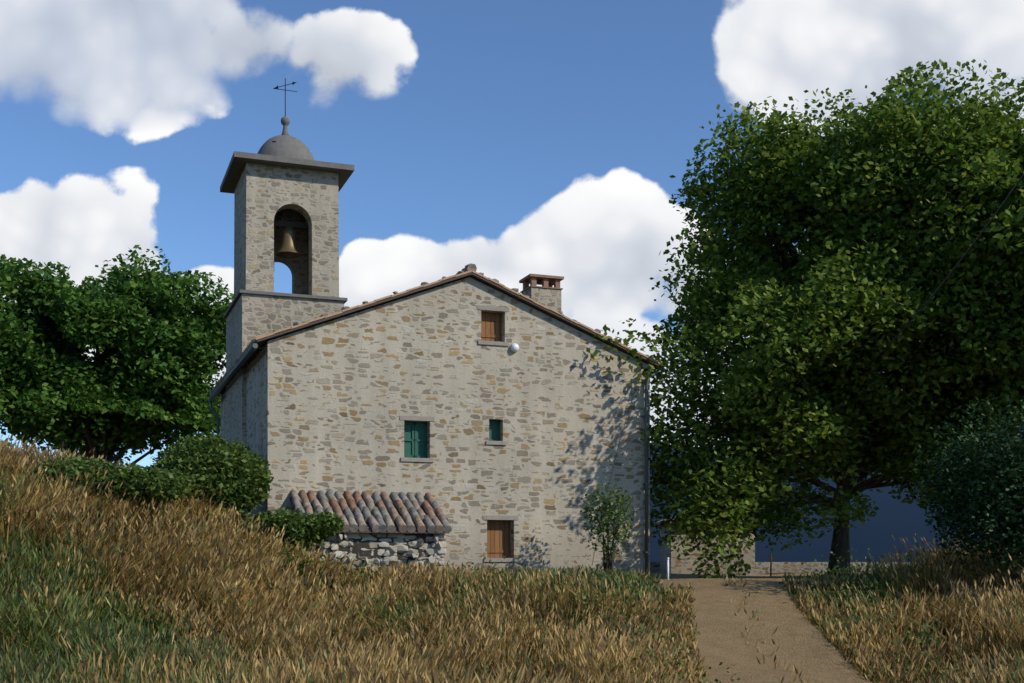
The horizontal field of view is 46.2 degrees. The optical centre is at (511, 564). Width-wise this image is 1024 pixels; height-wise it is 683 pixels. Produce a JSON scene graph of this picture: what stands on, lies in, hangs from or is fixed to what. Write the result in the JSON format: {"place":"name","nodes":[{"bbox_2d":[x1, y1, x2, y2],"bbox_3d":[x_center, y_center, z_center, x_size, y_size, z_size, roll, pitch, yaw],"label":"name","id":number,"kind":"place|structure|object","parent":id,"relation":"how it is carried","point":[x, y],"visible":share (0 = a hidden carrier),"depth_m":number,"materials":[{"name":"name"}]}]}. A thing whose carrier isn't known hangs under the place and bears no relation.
{"place":"outdoors","nodes":[
{"label":"outdoors","id":0,"kind":"place"},
{"bbox_2d":[0,427,1023,682],"bbox_3d":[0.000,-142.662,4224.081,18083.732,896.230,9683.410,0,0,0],"label":"ground","id":1,"kind":"structure","parent":0,"point":[800,641],"depth_m":21.10,"materials":[{"name":"brown soil"}]},
{"bbox_2d":[28,456,198,504],"bbox_3d":[-7.293,-1.429,21.592,3.381,1.091,2.133,0,0,0],"label":"hedge","id":2,"kind":"object","parent":1,"relation":"on","point":[156,481],"depth_m":21.10,"materials":[{"name":"green plant"}]},
{"bbox_2d":[0,245,233,464],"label":"tree","id":3,"kind":"object","parent":1,"relation":"on","point":[73,322],"depth_m":47.40,"materials":[{"name":"green plant"}]},
{"bbox_2d":[150,431,273,520],"bbox_3d":[-6.167,-1.737,24.569,2.523,2.037,2.413,0,0,0],"label":"bush","id":4,"kind":"object","parent":1,"relation":"on","point":[217,463],"depth_m":24.14,"materials":[{"name":"green plant"}]},
{"bbox_2d":[226,293,343,519],"bbox_3d":[-5.783,-2.565,30.321,2.450,7.750,3.100,0,0,-20],"label":"tower base","id":5,"kind":"object","parent":1,"relation":"on","point":[250,317],"visible":0.29,"depth_m":28.86,"materials":[{"name":"beige stone"}]},
{"bbox_2d":[223,289,347,318],"bbox_3d":[-5.783,-6.475,30.321,2.590,0.070,3.240,0,0,-20],"label":"tower ledge","id":6,"kind":"object","parent":5,"relation":"on","point":[235,300],"visible":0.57,"depth_m":28.89,"materials":[{"name":"grey stone"}]},
{"bbox_2d":[234,163,338,297],"bbox_3d":[-5.671,-8.050,30.016,2.250,3.080,2.250,0,0,-20],"label":"tower shaft","id":7,"kind":"object","parent":6,"relation":"on","point":[264,195],"visible":0.78,"depth_m":29.15,"materials":[{"name":"beige stone"}]},
{"bbox_2d":[220,151,353,193],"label":"tower slab","id":8,"kind":"structure","parent":7,"relation":"on","point":[237,164],"depth_m":28.91,"materials":[{"name":"grey stone"}]},
{"bbox_2d":[257,117,313,159],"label":"dome","id":9,"kind":"structure","parent":8,"relation":"on","point":[284,144],"depth_m":29.47,"materials":[{"name":"grey stone"}]},
{"bbox_2d":[273,78,296,116],"bbox_3d":[-5.671,-11.665,30.016,0.671,1.030,0.292,0,0,7],"label":"weather vane","id":10,"kind":"object","parent":9,"relation":"on","point":[292,83],"visible":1,"depth_m":30.01,"materials":[{"name":"metal"}]},
{"bbox_2d":[274,209,308,229],"bbox_3d":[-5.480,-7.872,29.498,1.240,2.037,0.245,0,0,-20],"label":"bell yoke","id":11,"kind":"object","parent":7,"relation":"attached to","point":[284,221],"visible":0.59,"depth_m":29.46,"materials":[{"name":"brown wood"}]},
{"bbox_2d":[275,226,301,257],"bbox_3d":[-5.496,-7.933,29.542,0.650,0.758,0.650,0,0,-20],"label":"bell","id":12,"kind":"object","parent":11,"relation":"hanging from","point":[288,248],"visible":1,"depth_m":29.40,"materials":[{"name":"metal"}]},
{"bbox_2d":[239,507,344,550],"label":"low bush leaves","id":13,"kind":"object","parent":1,"relation":"on","point":[309,524],"depth_m":23.17,"materials":[{"name":"green plant"}]},
{"bbox_2d":[309,533,436,569],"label":"shed walls","id":14,"kind":"structure","parent":1,"relation":"on","point":[361,549],"depth_m":24.82,"materials":[{"name":"grey stone"}]},
{"bbox_2d":[290,497,448,533],"bbox_3d":[-3.022,-1.055,25.365,3.070,0.790,1.550,0,0,-20],"label":"roof underlayer","id":15,"kind":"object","parent":14,"relation":"on","point":[369,529],"depth_m":24.94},
{"bbox_2d":[289,490,451,532],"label":"shed tiles","id":16,"kind":"object","parent":15,"relation":"on","point":[407,506],"visible":0.89,"depth_m":25.26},
{"bbox_2d":[320,527,446,572],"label":"wall stones","id":17,"kind":"object","parent":14,"relation":"attached to","point":[438,551],"visible":0.58,"depth_m":24.97,"materials":[{"name":"grey stone"}]},
{"bbox_2d":[221,277,649,574],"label":"church walls","id":18,"kind":"structure","parent":1,"relation":"on","point":[329,403],"depth_m":26.96,"materials":[{"name":"stone"}]},
{"bbox_2d":[209,265,654,395],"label":"roof tiles","id":19,"kind":"object","parent":18,"relation":"on","point":[251,343],"visible":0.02,"depth_m":27.38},
{"bbox_2d":[253,270,663,364],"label":"verge tiles","id":20,"kind":"object","parent":19,"relation":"attached to","point":[425,285],"visible":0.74,"depth_m":26.62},
{"bbox_2d":[273,263,648,355],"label":"roof tiles","id":21,"kind":"object","parent":19,"relation":"on","point":[424,283],"visible":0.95,"depth_m":26.80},
{"bbox_2d":[208,343,664,572],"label":"gutters","id":22,"kind":"object","parent":18,"relation":"attached to","point":[244,358],"visible":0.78,"depth_m":28.34,"materials":[{"name":"metal"}]},
{"bbox_2d":[219,272,661,393],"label":"roof slab","id":23,"kind":"structure","parent":18,"relation":"on","point":[501,289],"depth_m":26.94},
{"bbox_2d":[404,420,499,457],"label":"green shutters","id":24,"kind":"object","parent":18,"relation":"on","point":[415,439],"visible":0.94,"depth_m":26.77,"materials":[{"name":"paint"}]},
{"bbox_2d":[400,305,517,561],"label":"sills","id":25,"kind":"structure","parent":18,"relation":"attached to","point":[425,418],"depth_m":27.09,"materials":[{"name":"stone"}]},
{"bbox_2d":[481,312,510,557],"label":"wooden shutters","id":26,"kind":"object","parent":18,"relation":"attached to","point":[498,538],"visible":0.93,"depth_m":27.40,"materials":[{"name":"brown wood"}]},
{"bbox_2d":[510,343,518,351],"bbox_3d":[0.071,-4.940,27.254,0.200,0.200,0.120,0,0,-20],"label":"wall lamp","id":27,"kind":"object","parent":18,"relation":"attached to","point":[514,347],"visible":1,"depth_m":27.21,"materials":[{"name":"white glass"}]},
{"bbox_2d":[522,287,560,310],"bbox_3d":[0.708,-5.990,28.868,0.770,1.240,0.650,0,0,-20],"label":"chimney","id":28,"kind":"object","parent":18,"relation":"on","point":[549,297],"visible":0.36,"depth_m":28.58,"materials":[{"name":"stone"}]},
{"bbox_2d":[519,274,563,292],"bbox_3d":[0.708,-6.740,28.868,0.870,0.300,0.750,0,0,-20],"label":"chimney cap","id":29,"kind":"object","parent":28,"relation":"on","point":[544,281],"visible":0.83,"depth_m":28.61,"materials":[{"name":"brown brick"}]},
{"bbox_2d":[592,371,640,564],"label":"cable","id":30,"kind":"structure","parent":18,"relation":"attached to","point":[614,461],"depth_m":28.19,"materials":[{"name":"grey"}]},
{"bbox_2d":[0,434,1023,682],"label":"grass","id":31,"kind":"structure","parent":1,"relation":"on","point":[122,562],"depth_m":17.20,"materials":[{"name":"brown plant"}]},
{"bbox_2d":[667,557,668,579],"bbox_3d":[3.250,0.122,25.000,0.052,0.560,0.052,0,0,23],"label":"marker post","id":32,"kind":"object","parent":1,"relation":"on","point":[667,568],"visible":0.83,"depth_m":24.98,"materials":[{"name":"white paint"}]},
{"bbox_2d":[660,523,754,575],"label":"hut walls","id":33,"kind":"structure","parent":1,"relation":"on","point":[684,565],"depth_m":40.00,"materials":[{"name":"beige stone"}]},
{"bbox_2d":[654,510,754,525],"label":"roof of outbuilding","id":34,"kind":"structure","parent":33,"relation":"on","point":[658,522],"depth_m":41.09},
{"bbox_2d":[768,554,773,575],"bbox_3d":[8.310,0.073,38.500,0.160,0.851,0.060,0,0,0],"label":"yard post","id":35,"kind":"object","parent":1,"relation":"on","point":[770,558],"visible":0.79,"depth_m":38.48,"materials":[{"name":"grey metal"}]},
{"bbox_2d":[650,562,920,573],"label":"parapet wall","id":36,"kind":"structure","parent":1,"relation":"on","point":[777,567],"depth_m":44.20,"materials":[{"name":"stone"}]},
{"bbox_2d":[586,59,1023,578],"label":"tree","id":37,"kind":"object","parent":1,"relation":"on","point":[719,318],"depth_m":28.27,"materials":[{"name":"green plant"}]},
{"bbox_2d":[860,77,1023,401],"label":"tree","id":38,"kind":"object","parent":1,"relation":"on","point":[1011,249],"depth_m":26.67,"materials":[{"name":"green plant"}]},
{"bbox_2d":[910,393,1023,583],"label":"bush","id":39,"kind":"object","parent":1,"relation":"on","point":[999,467],"depth_m":20.81,"materials":[{"name":"green plant"}]},
{"bbox_2d":[0,0,1023,470],"label":"sky","id":40,"kind":"structure","parent":0,"point":[513,140],"materials":[{"name":"blue"}]},
{"bbox_2d":[580,476,637,571],"bbox_3d":[2.131,-0.773,26.425,1.280,2.451,1.046,0,0,0],"label":"shrub","id":41,"kind":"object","parent":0,"point":[605,525],"depth_m":26.36,"materials":[{"name":"green plant"}]},
{"bbox_2d":[854,174,1023,375],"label":"overhead cable","id":42,"kind":"object","parent":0,"point":[1007,197],"visible":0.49,"depth_m":17.67,"materials":[{"name":"grey plastic"}]}
]}

